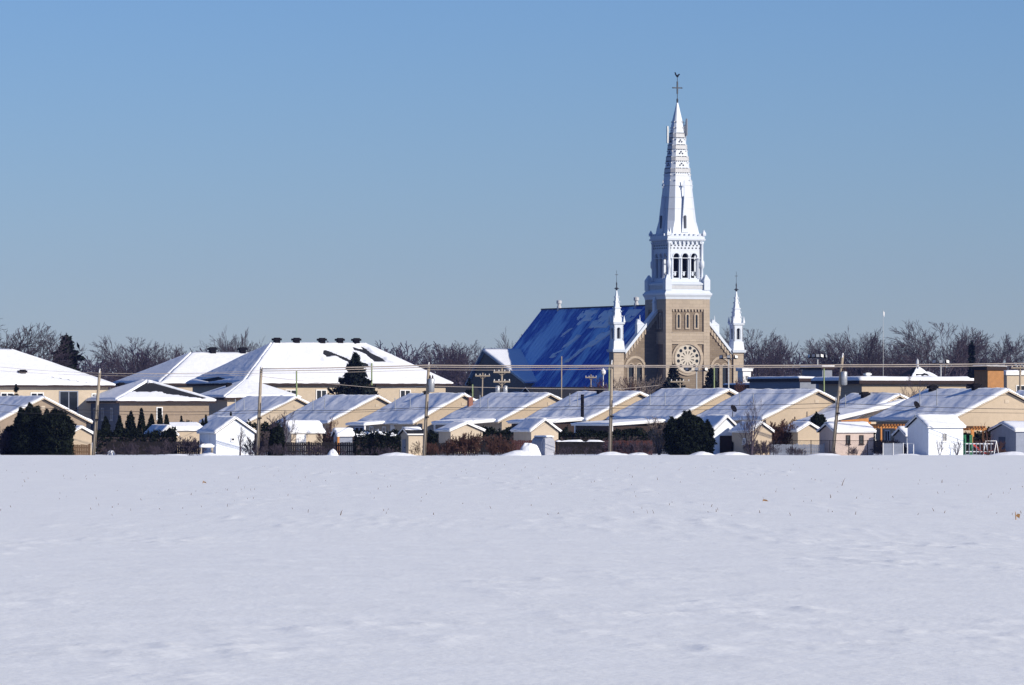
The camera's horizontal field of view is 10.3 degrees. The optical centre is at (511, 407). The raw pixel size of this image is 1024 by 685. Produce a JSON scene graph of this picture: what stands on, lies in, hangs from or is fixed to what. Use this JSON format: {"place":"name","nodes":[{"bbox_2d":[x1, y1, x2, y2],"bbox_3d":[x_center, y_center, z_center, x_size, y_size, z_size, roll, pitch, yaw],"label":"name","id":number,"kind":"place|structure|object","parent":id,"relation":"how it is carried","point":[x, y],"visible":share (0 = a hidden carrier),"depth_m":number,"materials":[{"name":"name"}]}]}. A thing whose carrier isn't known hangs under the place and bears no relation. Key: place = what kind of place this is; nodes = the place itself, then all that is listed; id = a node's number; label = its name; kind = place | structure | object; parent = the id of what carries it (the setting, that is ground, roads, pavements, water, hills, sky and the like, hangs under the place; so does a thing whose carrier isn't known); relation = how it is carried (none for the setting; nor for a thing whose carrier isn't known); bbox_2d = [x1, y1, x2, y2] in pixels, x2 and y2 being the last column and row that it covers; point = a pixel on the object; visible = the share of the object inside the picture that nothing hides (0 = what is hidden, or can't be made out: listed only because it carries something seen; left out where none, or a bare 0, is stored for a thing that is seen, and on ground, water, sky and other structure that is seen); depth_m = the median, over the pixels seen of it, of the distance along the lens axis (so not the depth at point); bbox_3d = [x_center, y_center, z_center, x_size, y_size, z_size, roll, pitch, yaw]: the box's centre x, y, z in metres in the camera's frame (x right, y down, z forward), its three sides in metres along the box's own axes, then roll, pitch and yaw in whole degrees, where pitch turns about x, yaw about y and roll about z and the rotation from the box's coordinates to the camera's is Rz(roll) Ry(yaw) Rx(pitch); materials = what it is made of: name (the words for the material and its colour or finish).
{"place":"outdoors","nodes":[
{"label":"outdoors","id":0,"kind":"place"},
{"bbox_2d":[73,425,92,454],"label":"shed","id":1,"kind":"structure","parent":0,"point":[83,435],"depth_m":476.44,"materials":[{"name":"beige"}]},
{"bbox_2d":[112,347,248,390],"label":"apartment house","id":2,"kind":"structure","parent":0,"point":[194,364],"depth_m":759.84,"materials":[{"name":"beige"}]},
{"bbox_2d":[163,422,202,453],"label":"shed","id":3,"kind":"structure","parent":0,"point":[187,429],"depth_m":492.71,"materials":[{"name":"beige"}]},
{"bbox_2d":[201,379,300,413],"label":"hipped house","id":4,"kind":"structure","parent":0,"point":[227,394],"depth_m":666.81,"materials":[{"name":"beige"}]},
{"bbox_2d":[186,338,452,401],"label":"apartment house","id":5,"kind":"structure","parent":0,"point":[297,353],"depth_m":698.66,"materials":[{"name":"beige"}]},
{"bbox_2d":[397,426,423,454],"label":"shed","id":6,"kind":"structure","parent":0,"point":[410,436],"depth_m":475.40,"materials":[{"name":"beige"}]},
{"bbox_2d":[446,386,483,399],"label":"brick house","id":7,"kind":"structure","parent":0,"point":[476,392],"depth_m":964.98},
{"bbox_2d":[0,455,1023,684],"bbox_3d":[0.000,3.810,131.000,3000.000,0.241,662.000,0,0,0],"label":"snow field","id":8,"kind":"structure","parent":0,"point":[586,581],"depth_m":133.99,"materials":[{"name":"snow"}]},
{"bbox_2d":[0,0,1023,388],"label":"sky","id":9,"kind":"structure","parent":0,"point":[185,173],"materials":[{"name":"blue"}]},
{"bbox_2d":[92,442,991,455],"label":"back yard snow","id":10,"kind":"structure","parent":0,"point":[448,455],"depth_m":473.82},
{"bbox_2d":[0,429,11,454],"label":"brush","id":11,"kind":"object","parent":10,"relation":"on","point":[4,440],"visible":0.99,"depth_m":472.48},
{"bbox_2d":[10,402,48,454],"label":"hedge","id":12,"kind":"object","parent":10,"relation":"on","point":[23,428],"visible":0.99,"depth_m":470.13,"materials":[{"name":"green plant"}]},
{"bbox_2d":[32,407,76,454],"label":"hedge","id":13,"kind":"object","parent":10,"relation":"on","point":[59,427],"visible":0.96,"depth_m":468.99,"materials":[{"name":"green plant"}]},
{"bbox_2d":[0,349,115,429],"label":"apartment house","id":14,"kind":"structure","parent":10,"relation":"on","point":[74,389],"depth_m":649.88,"materials":[{"name":"beige"}]},
{"bbox_2d":[59,391,77,412],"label":"window","id":15,"kind":"structure","parent":14,"relation":"in","point":[69,399],"depth_m":649.55,"materials":[{"name":"grey"}]},
{"bbox_2d":[92,369,100,454],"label":"utility pole","id":16,"kind":"object","parent":10,"relation":"on","point":[96,419],"visible":0.83,"depth_m":468.88,"materials":[{"name":"brown wood"}]},
{"bbox_2d":[102,442,160,454],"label":"brush","id":17,"kind":"object","parent":10,"relation":"on","point":[154,450],"visible":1,"depth_m":468.92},
{"bbox_2d":[95,426,177,454],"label":"hedge","id":18,"kind":"object","parent":10,"relation":"on","point":[104,435],"visible":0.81,"depth_m":483.52,"materials":[{"name":"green plant"}]},
{"bbox_2d":[85,379,215,441],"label":"hipped house","id":19,"kind":"structure","parent":10,"relation":"on","point":[153,397],"depth_m":644.94,"materials":[{"name":"beige"}]},
{"bbox_2d":[106,441,198,454],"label":"board fence","id":20,"kind":"object","parent":10,"relation":"on","point":[109,445],"visible":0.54,"depth_m":479.99,"materials":[{"name":"brown wood"}]},
{"bbox_2d":[160,436,206,455],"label":"brush","id":21,"kind":"object","parent":10,"relation":"on","point":[187,446],"visible":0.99,"depth_m":470.77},
{"bbox_2d":[146,419,280,450],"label":"hedge","id":22,"kind":"object","parent":10,"relation":"on","point":[265,431],"visible":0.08,"depth_m":501.52,"materials":[{"name":"brown plant"}]},
{"bbox_2d":[196,416,256,454],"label":"shed","id":23,"kind":"structure","parent":10,"relation":"on","point":[220,433],"depth_m":477.75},
{"bbox_2d":[255,365,262,455],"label":"utility pole","id":24,"kind":"object","parent":10,"relation":"on","point":[259,417],"visible":0.89,"depth_m":468.88,"materials":[{"name":"brown wood"}]},
{"bbox_2d":[11,407,982,414],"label":"cable","id":25,"kind":"object","parent":24,"relation":"attached to","point":[579,409],"visible":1,"depth_m":468.74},
{"bbox_2d":[0,403,994,411],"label":"cable","id":26,"kind":"object","parent":24,"relation":"attached to","point":[524,407],"visible":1,"depth_m":468.74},
{"bbox_2d":[261,363,1023,368],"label":"cable","id":27,"kind":"object","parent":24,"relation":"attached to","point":[644,365],"visible":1,"depth_m":468.71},
{"bbox_2d":[273,365,1023,370],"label":"cable","id":28,"kind":"object","parent":24,"relation":"attached to","point":[650,367],"visible":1,"depth_m":468.73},
{"bbox_2d":[247,442,299,455],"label":"brush","id":29,"kind":"object","parent":10,"relation":"on","point":[277,449],"visible":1,"depth_m":467.85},
{"bbox_2d":[267,425,285,455],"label":"hedge","id":30,"kind":"object","parent":10,"relation":"on","point":[276,435],"visible":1,"depth_m":469.64,"materials":[{"name":"green plant"}]},
{"bbox_2d":[266,411,301,444],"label":"bare tree","id":31,"kind":"object","parent":10,"relation":"on","point":[283,425],"visible":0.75,"depth_m":481.01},
{"bbox_2d":[281,420,325,453],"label":"shed","id":32,"kind":"structure","parent":10,"relation":"on","point":[307,429],"depth_m":486.73,"materials":[{"name":"beige"}]},
{"bbox_2d":[254,441,354,454],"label":"board fence","id":33,"kind":"object","parent":10,"relation":"on","point":[298,445],"visible":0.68,"depth_m":473.99,"materials":[{"name":"brown wood"}]},
{"bbox_2d":[325,351,381,396],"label":"spruce tree","id":34,"kind":"object","parent":10,"relation":"on","point":[354,379],"visible":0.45,"depth_m":639.31,"materials":[{"name":"green plant"}]},
{"bbox_2d":[353,429,401,455],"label":"hedge","id":35,"kind":"object","parent":10,"relation":"on","point":[378,440],"visible":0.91,"depth_m":472.41,"materials":[{"name":"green plant"}]},
{"bbox_2d":[345,391,476,433],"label":"bungalow","id":36,"kind":"object","parent":10,"relation":"on","point":[386,418],"visible":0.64,"depth_m":590.20,"materials":[{"name":"beige"}]},
{"bbox_2d":[409,441,444,455],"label":"brush","id":37,"kind":"object","parent":10,"relation":"on","point":[430,448],"visible":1,"depth_m":469.81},
{"bbox_2d":[422,362,434,455],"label":"utility pole","id":38,"kind":"object","parent":10,"relation":"on","point":[430,381],"visible":0.97,"depth_m":468.87,"materials":[{"name":"brown wood"}]},
{"bbox_2d":[435,421,485,453],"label":"shed","id":39,"kind":"structure","parent":10,"relation":"on","point":[457,429],"depth_m":490.72,"materials":[{"name":"beige"}]},
{"bbox_2d":[438,431,511,455],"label":"brush","id":40,"kind":"object","parent":10,"relation":"on","point":[464,445],"visible":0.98,"depth_m":470.39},
{"bbox_2d":[431,392,561,431],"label":"bungalow","id":41,"kind":"object","parent":10,"relation":"on","point":[496,410],"visible":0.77,"depth_m":572.44,"materials":[{"name":"beige"}]},
{"bbox_2d":[482,425,513,450],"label":"hedge","id":42,"kind":"object","parent":10,"relation":"on","point":[491,432],"visible":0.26,"depth_m":499.52,"materials":[{"name":"green plant"}]},
{"bbox_2d":[485,439,516,455],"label":"brush","id":43,"kind":"object","parent":10,"relation":"on","point":[507,447],"visible":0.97,"depth_m":469.61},
{"bbox_2d":[510,417,561,446],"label":"shed","id":44,"kind":"structure","parent":10,"relation":"on","point":[528,428],"depth_m":487.79,"materials":[{"name":"beige"}]},
{"bbox_2d":[555,440,604,454],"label":"board fence","id":45,"kind":"object","parent":10,"relation":"on","point":[592,444],"visible":0.79,"depth_m":475.99,"materials":[{"name":"brown wood"}]},
{"bbox_2d":[558,429,608,453],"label":"hedge","id":46,"kind":"object","parent":10,"relation":"on","point":[584,435],"visible":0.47,"depth_m":491.60,"materials":[{"name":"green plant"}]},
{"bbox_2d":[608,360,613,451],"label":"utility pole","id":47,"kind":"object","parent":10,"relation":"on","point":[611,415],"visible":0.83,"depth_m":468.87,"materials":[{"name":"brown wood"}]},
{"bbox_2d":[608,427,660,449],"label":"hedge","id":48,"kind":"object","parent":10,"relation":"on","point":[635,434],"visible":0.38,"depth_m":493.60,"materials":[{"name":"green plant"}]},
{"bbox_2d":[625,440,660,454],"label":"brush","id":49,"kind":"object","parent":10,"relation":"on","point":[648,447],"visible":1,"depth_m":469.73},
{"bbox_2d":[644,416,666,454],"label":"bare tree","id":50,"kind":"object","parent":10,"relation":"on","point":[656,436],"visible":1,"depth_m":471.87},
{"bbox_2d":[662,408,716,454],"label":"cedar","id":51,"kind":"object","parent":10,"relation":"on","point":[688,432],"visible":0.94,"depth_m":469.16,"materials":[{"name":"green plant"}]},
{"bbox_2d":[703,414,736,454],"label":"shed","id":52,"kind":"structure","parent":10,"relation":"on","point":[722,425],"depth_m":480.46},
{"bbox_2d":[736,399,765,454],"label":"bare tree","id":53,"kind":"object","parent":10,"relation":"on","point":[752,436],"visible":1,"depth_m":467.16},
{"bbox_2d":[729,420,774,454],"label":"shed","id":54,"kind":"structure","parent":10,"relation":"on","point":[765,433],"depth_m":476.76,"materials":[{"name":"beige"}]},
{"bbox_2d":[697,388,836,425],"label":"bungalow","id":55,"kind":"object","parent":10,"relation":"on","point":[804,399],"visible":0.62,"depth_m":521.84,"materials":[{"name":"beige"}]},
{"bbox_2d":[750,445,805,454],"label":"brush","id":56,"kind":"object","parent":10,"relation":"on","point":[755,449],"visible":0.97,"depth_m":467.94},
{"bbox_2d":[770,419,797,452],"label":"brush","id":57,"kind":"object","parent":10,"relation":"on","point":[779,433],"visible":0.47,"depth_m":483.22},
{"bbox_2d":[770,443,824,454],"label":"board fence","id":58,"kind":"object","parent":10,"relation":"on","point":[809,451],"visible":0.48,"depth_m":474.99,"materials":[{"name":"grey"}]},
{"bbox_2d":[783,421,819,453],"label":"shed","id":59,"kind":"structure","parent":10,"relation":"on","point":[804,430],"depth_m":482.45,"materials":[{"name":"beige"}]},
{"bbox_2d":[773,440,886,454],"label":"wire fence","id":60,"kind":"object","parent":10,"relation":"on","point":[829,444],"visible":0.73,"depth_m":467.99,"materials":[{"name":"metal"}]},
{"bbox_2d":[831,353,846,453],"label":"utility pole","id":61,"kind":"object","parent":10,"relation":"on","point":[842,377],"visible":0.94,"depth_m":468.87,"materials":[{"name":"brown wood"}]},
{"bbox_2d":[883,443,913,454],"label":"picket fence","id":62,"kind":"object","parent":10,"relation":"on","point":[892,448],"visible":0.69,"depth_m":467.00,"materials":[{"name":"grey"}]},
{"bbox_2d":[891,426,907,453],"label":"shed","id":63,"kind":"structure","parent":10,"relation":"on","point":[900,433],"depth_m":482.77,"materials":[{"name":"grey"}]},
{"bbox_2d":[905,414,965,454],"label":"shed","id":64,"kind":"structure","parent":10,"relation":"on","point":[925,431],"depth_m":471.96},
{"bbox_2d":[963,426,990,453],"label":"hedge","id":65,"kind":"object","parent":10,"relation":"on","point":[977,434],"visible":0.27,"depth_m":485.60,"materials":[{"name":"green plant"}]},
{"bbox_2d":[988,421,1023,453],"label":"shed","id":66,"kind":"structure","parent":10,"relation":"on","point":[1010,434],"depth_m":478.19,"materials":[{"name":"grey"}]},
{"bbox_2d":[522,387,597,398],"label":"brick house","id":67,"kind":"structure","parent":0,"point":[566,391],"depth_m":864.30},
{"bbox_2d":[465,72,745,395],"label":"church","id":68,"kind":"structure","parent":0,"point":[669,322],"depth_m":1065.80,"materials":[{"name":"stone"}]},
{"bbox_2d":[747,376,815,388],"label":"block","id":69,"kind":"structure","parent":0,"point":[782,382],"depth_m":805.05,"materials":[{"name":"blue"}]},
{"bbox_2d":[800,366,833,388],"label":"tall block","id":70,"kind":"structure","parent":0,"point":[815,371],"depth_m":831.47,"materials":[{"name":"blue"}]},
{"bbox_2d":[816,421,876,454],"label":"shed","id":71,"kind":"structure","parent":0,"point":[855,430],"depth_m":474.96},
{"bbox_2d":[811,359,973,398],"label":"long building","id":72,"kind":"structure","parent":0,"point":[866,382],"depth_m":783.63,"materials":[{"name":"beige"}]},
{"bbox_2d":[972,365,1005,387],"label":"brown block","id":73,"kind":"structure","parent":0,"point":[989,376],"depth_m":735.64,"materials":[{"name":"orange brick"}]},
{"bbox_2d":[1004,370,1023,391],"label":"beige block","id":74,"kind":"structure","parent":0,"point":[1011,379],"depth_m":800.40,"materials":[{"name":"beige"}]},
{"label":"ground","id":75,"kind":"structure","parent":0,"visible":0},
{"bbox_2d":[0,318,71,363],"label":"bare tree","id":76,"kind":"object","parent":75,"relation":"on","point":[23,346],"visible":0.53,"depth_m":716.28,"materials":[{"name":"brown plant"}]},
{"bbox_2d":[0,331,86,367],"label":"bare tree","id":77,"kind":"object","parent":75,"relation":"on","point":[52,349],"visible":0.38,"depth_m":760.21,"materials":[{"name":"brown plant"}]},
{"bbox_2d":[0,395,92,435],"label":"bungalow","id":78,"kind":"object","parent":75,"relation":"on","point":[7,416],"visible":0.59,"depth_m":562.37,"materials":[{"name":"beige"}]},
{"bbox_2d":[52,334,84,371],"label":"pine tree","id":79,"kind":"object","parent":75,"relation":"on","point":[75,357],"visible":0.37,"depth_m":799.44,"materials":[{"name":"green plant"}]},
{"bbox_2d":[83,335,171,388],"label":"bare tree","id":80,"kind":"object","parent":75,"relation":"on","point":[153,351],"visible":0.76,"depth_m":1080.52,"materials":[{"name":"brown plant"}]},
{"bbox_2d":[105,341,157,387],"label":"bare tree","id":81,"kind":"object","parent":75,"relation":"on","point":[130,359],"visible":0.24,"depth_m":1119.52,"materials":[{"name":"brown plant"}]},
{"bbox_2d":[215,329,257,351],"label":"bare tree","id":82,"kind":"object","parent":75,"relation":"on","point":[235,343],"visible":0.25,"depth_m":928.54,"materials":[{"name":"brown plant"}]},
{"bbox_2d":[199,395,309,429],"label":"bungalow","id":83,"kind":"object","parent":75,"relation":"on","point":[246,405],"visible":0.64,"depth_m":621.18,"materials":[{"name":"beige"}]},
{"bbox_2d":[277,394,391,435],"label":"bungalow","id":84,"kind":"object","parent":75,"relation":"on","point":[356,407],"visible":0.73,"depth_m":604.12,"materials":[{"name":"beige"}]},
{"bbox_2d":[331,427,354,453],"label":"shed","id":85,"kind":"structure","parent":75,"relation":"on","point":[344,434],"depth_m":482.27,"materials":[{"name":"grey"}]},
{"bbox_2d":[397,346,476,385],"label":"bare tree","id":86,"kind":"object","parent":75,"relation":"on","point":[429,358],"visible":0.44,"depth_m":1350.60,"materials":[{"name":"brown plant"}]},
{"bbox_2d":[430,342,474,385],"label":"bare tree","id":87,"kind":"object","parent":75,"relation":"on","point":[453,358],"visible":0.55,"depth_m":1249.85,"materials":[{"name":"brown plant"}]},
{"bbox_2d":[430,341,484,385],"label":"bare tree","id":88,"kind":"object","parent":75,"relation":"on","point":[468,356],"visible":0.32,"depth_m":1178.18,"materials":[{"name":"brown plant"}]},
{"bbox_2d":[24,340,1021,388],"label":"wood","id":89,"kind":"object","parent":75,"relation":"on","point":[86,369],"visible":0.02,"depth_m":2036.36,"materials":[{"name":"plant"}]},
{"bbox_2d":[532,435,554,454],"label":"tarp shelter","id":90,"kind":"object","parent":75,"relation":"on","point":[545,444],"visible":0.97,"depth_m":473.27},
{"bbox_2d":[506,388,648,431],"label":"bungalow","id":91,"kind":"object","parent":75,"relation":"on","point":[560,415],"visible":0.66,"depth_m":556.02,"materials":[{"name":"beige"}]},
{"bbox_2d":[601,374,665,394],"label":"bare bush","id":92,"kind":"object","parent":75,"relation":"on","point":[643,386],"visible":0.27,"depth_m":798.84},
{"bbox_2d":[570,388,737,439],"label":"bungalow","id":93,"kind":"object","parent":75,"relation":"on","point":[631,417],"visible":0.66,"depth_m":539.96,"materials":[{"name":"beige"}]},
{"bbox_2d":[658,363,685,389],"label":"spruce tree","id":94,"kind":"object","parent":75,"relation":"on","point":[673,375],"visible":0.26,"depth_m":899.51,"materials":[{"name":"green plant"}]},
{"bbox_2d":[721,326,787,376],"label":"bare tree","id":95,"kind":"object","parent":75,"relation":"on","point":[760,349],"visible":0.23,"depth_m":1252.42,"materials":[{"name":"brown plant"}]},
{"bbox_2d":[727,328,801,376],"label":"bare tree","id":96,"kind":"object","parent":75,"relation":"on","point":[757,357],"visible":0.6,"depth_m":1218.52,"materials":[{"name":"brown plant"}]},
{"bbox_2d":[756,336,802,376],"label":"bare tree","id":97,"kind":"object","parent":75,"relation":"on","point":[780,354],"visible":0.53,"depth_m":1239.15,"materials":[{"name":"brown plant"}]},
{"bbox_2d":[786,337,857,375],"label":"bare tree","id":98,"kind":"object","parent":75,"relation":"on","point":[811,346],"visible":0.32,"depth_m":1201.08,"materials":[{"name":"brown plant"}]},
{"bbox_2d":[798,339,862,375],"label":"bare tree","id":99,"kind":"object","parent":75,"relation":"on","point":[808,361],"visible":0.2,"depth_m":1179.42,"materials":[{"name":"brown plant"}]},
{"bbox_2d":[803,331,896,375],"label":"bare tree","id":100,"kind":"object","parent":75,"relation":"on","point":[828,346],"visible":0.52,"depth_m":1160.65,"materials":[{"name":"brown plant"}]},
{"bbox_2d":[796,392,908,439],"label":"bungalow","id":101,"kind":"object","parent":75,"relation":"on","point":[850,412],"visible":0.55,"depth_m":513.53,"materials":[{"name":"beige"}]},
{"bbox_2d":[833,325,896,375],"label":"bare tree","id":102,"kind":"object","parent":75,"relation":"on","point":[868,356],"visible":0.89,"depth_m":1138.28,"materials":[{"name":"brown plant"}]},
{"bbox_2d":[833,334,914,375],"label":"bare tree","id":103,"kind":"object","parent":75,"relation":"on","point":[884,368],"visible":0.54,"depth_m":1149.32,"materials":[{"name":"brown plant"}]},
{"bbox_2d":[884,331,955,375],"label":"bare tree","id":104,"kind":"object","parent":75,"relation":"on","point":[899,360],"visible":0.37,"depth_m":1119.76,"materials":[{"name":"brown plant"}]},
{"bbox_2d":[888,319,992,376],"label":"bare tree","id":105,"kind":"object","parent":75,"relation":"on","point":[928,361],"visible":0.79,"depth_m":1080.77,"materials":[{"name":"brown plant"}]},
{"bbox_2d":[868,383,1023,440],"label":"bungalow","id":106,"kind":"object","parent":75,"relation":"on","point":[1008,405],"visible":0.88,"depth_m":490.04,"materials":[{"name":"beige"}]},
{"bbox_2d":[935,323,988,388],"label":"bare tree","id":107,"kind":"object","parent":75,"relation":"on","point":[965,348],"visible":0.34,"depth_m":1108.86,"materials":[{"name":"brown plant"}]},
{"bbox_2d":[967,340,975,388],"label":"spruce tree","id":108,"kind":"object","parent":75,"relation":"on","point":[971,354],"visible":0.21,"depth_m":1049.66,"materials":[{"name":"green plant"}]},
{"bbox_2d":[939,332,1023,387],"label":"bare tree","id":109,"kind":"object","parent":75,"relation":"on","point":[1004,353],"visible":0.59,"depth_m":1100.42,"materials":[{"name":"brown plant"}]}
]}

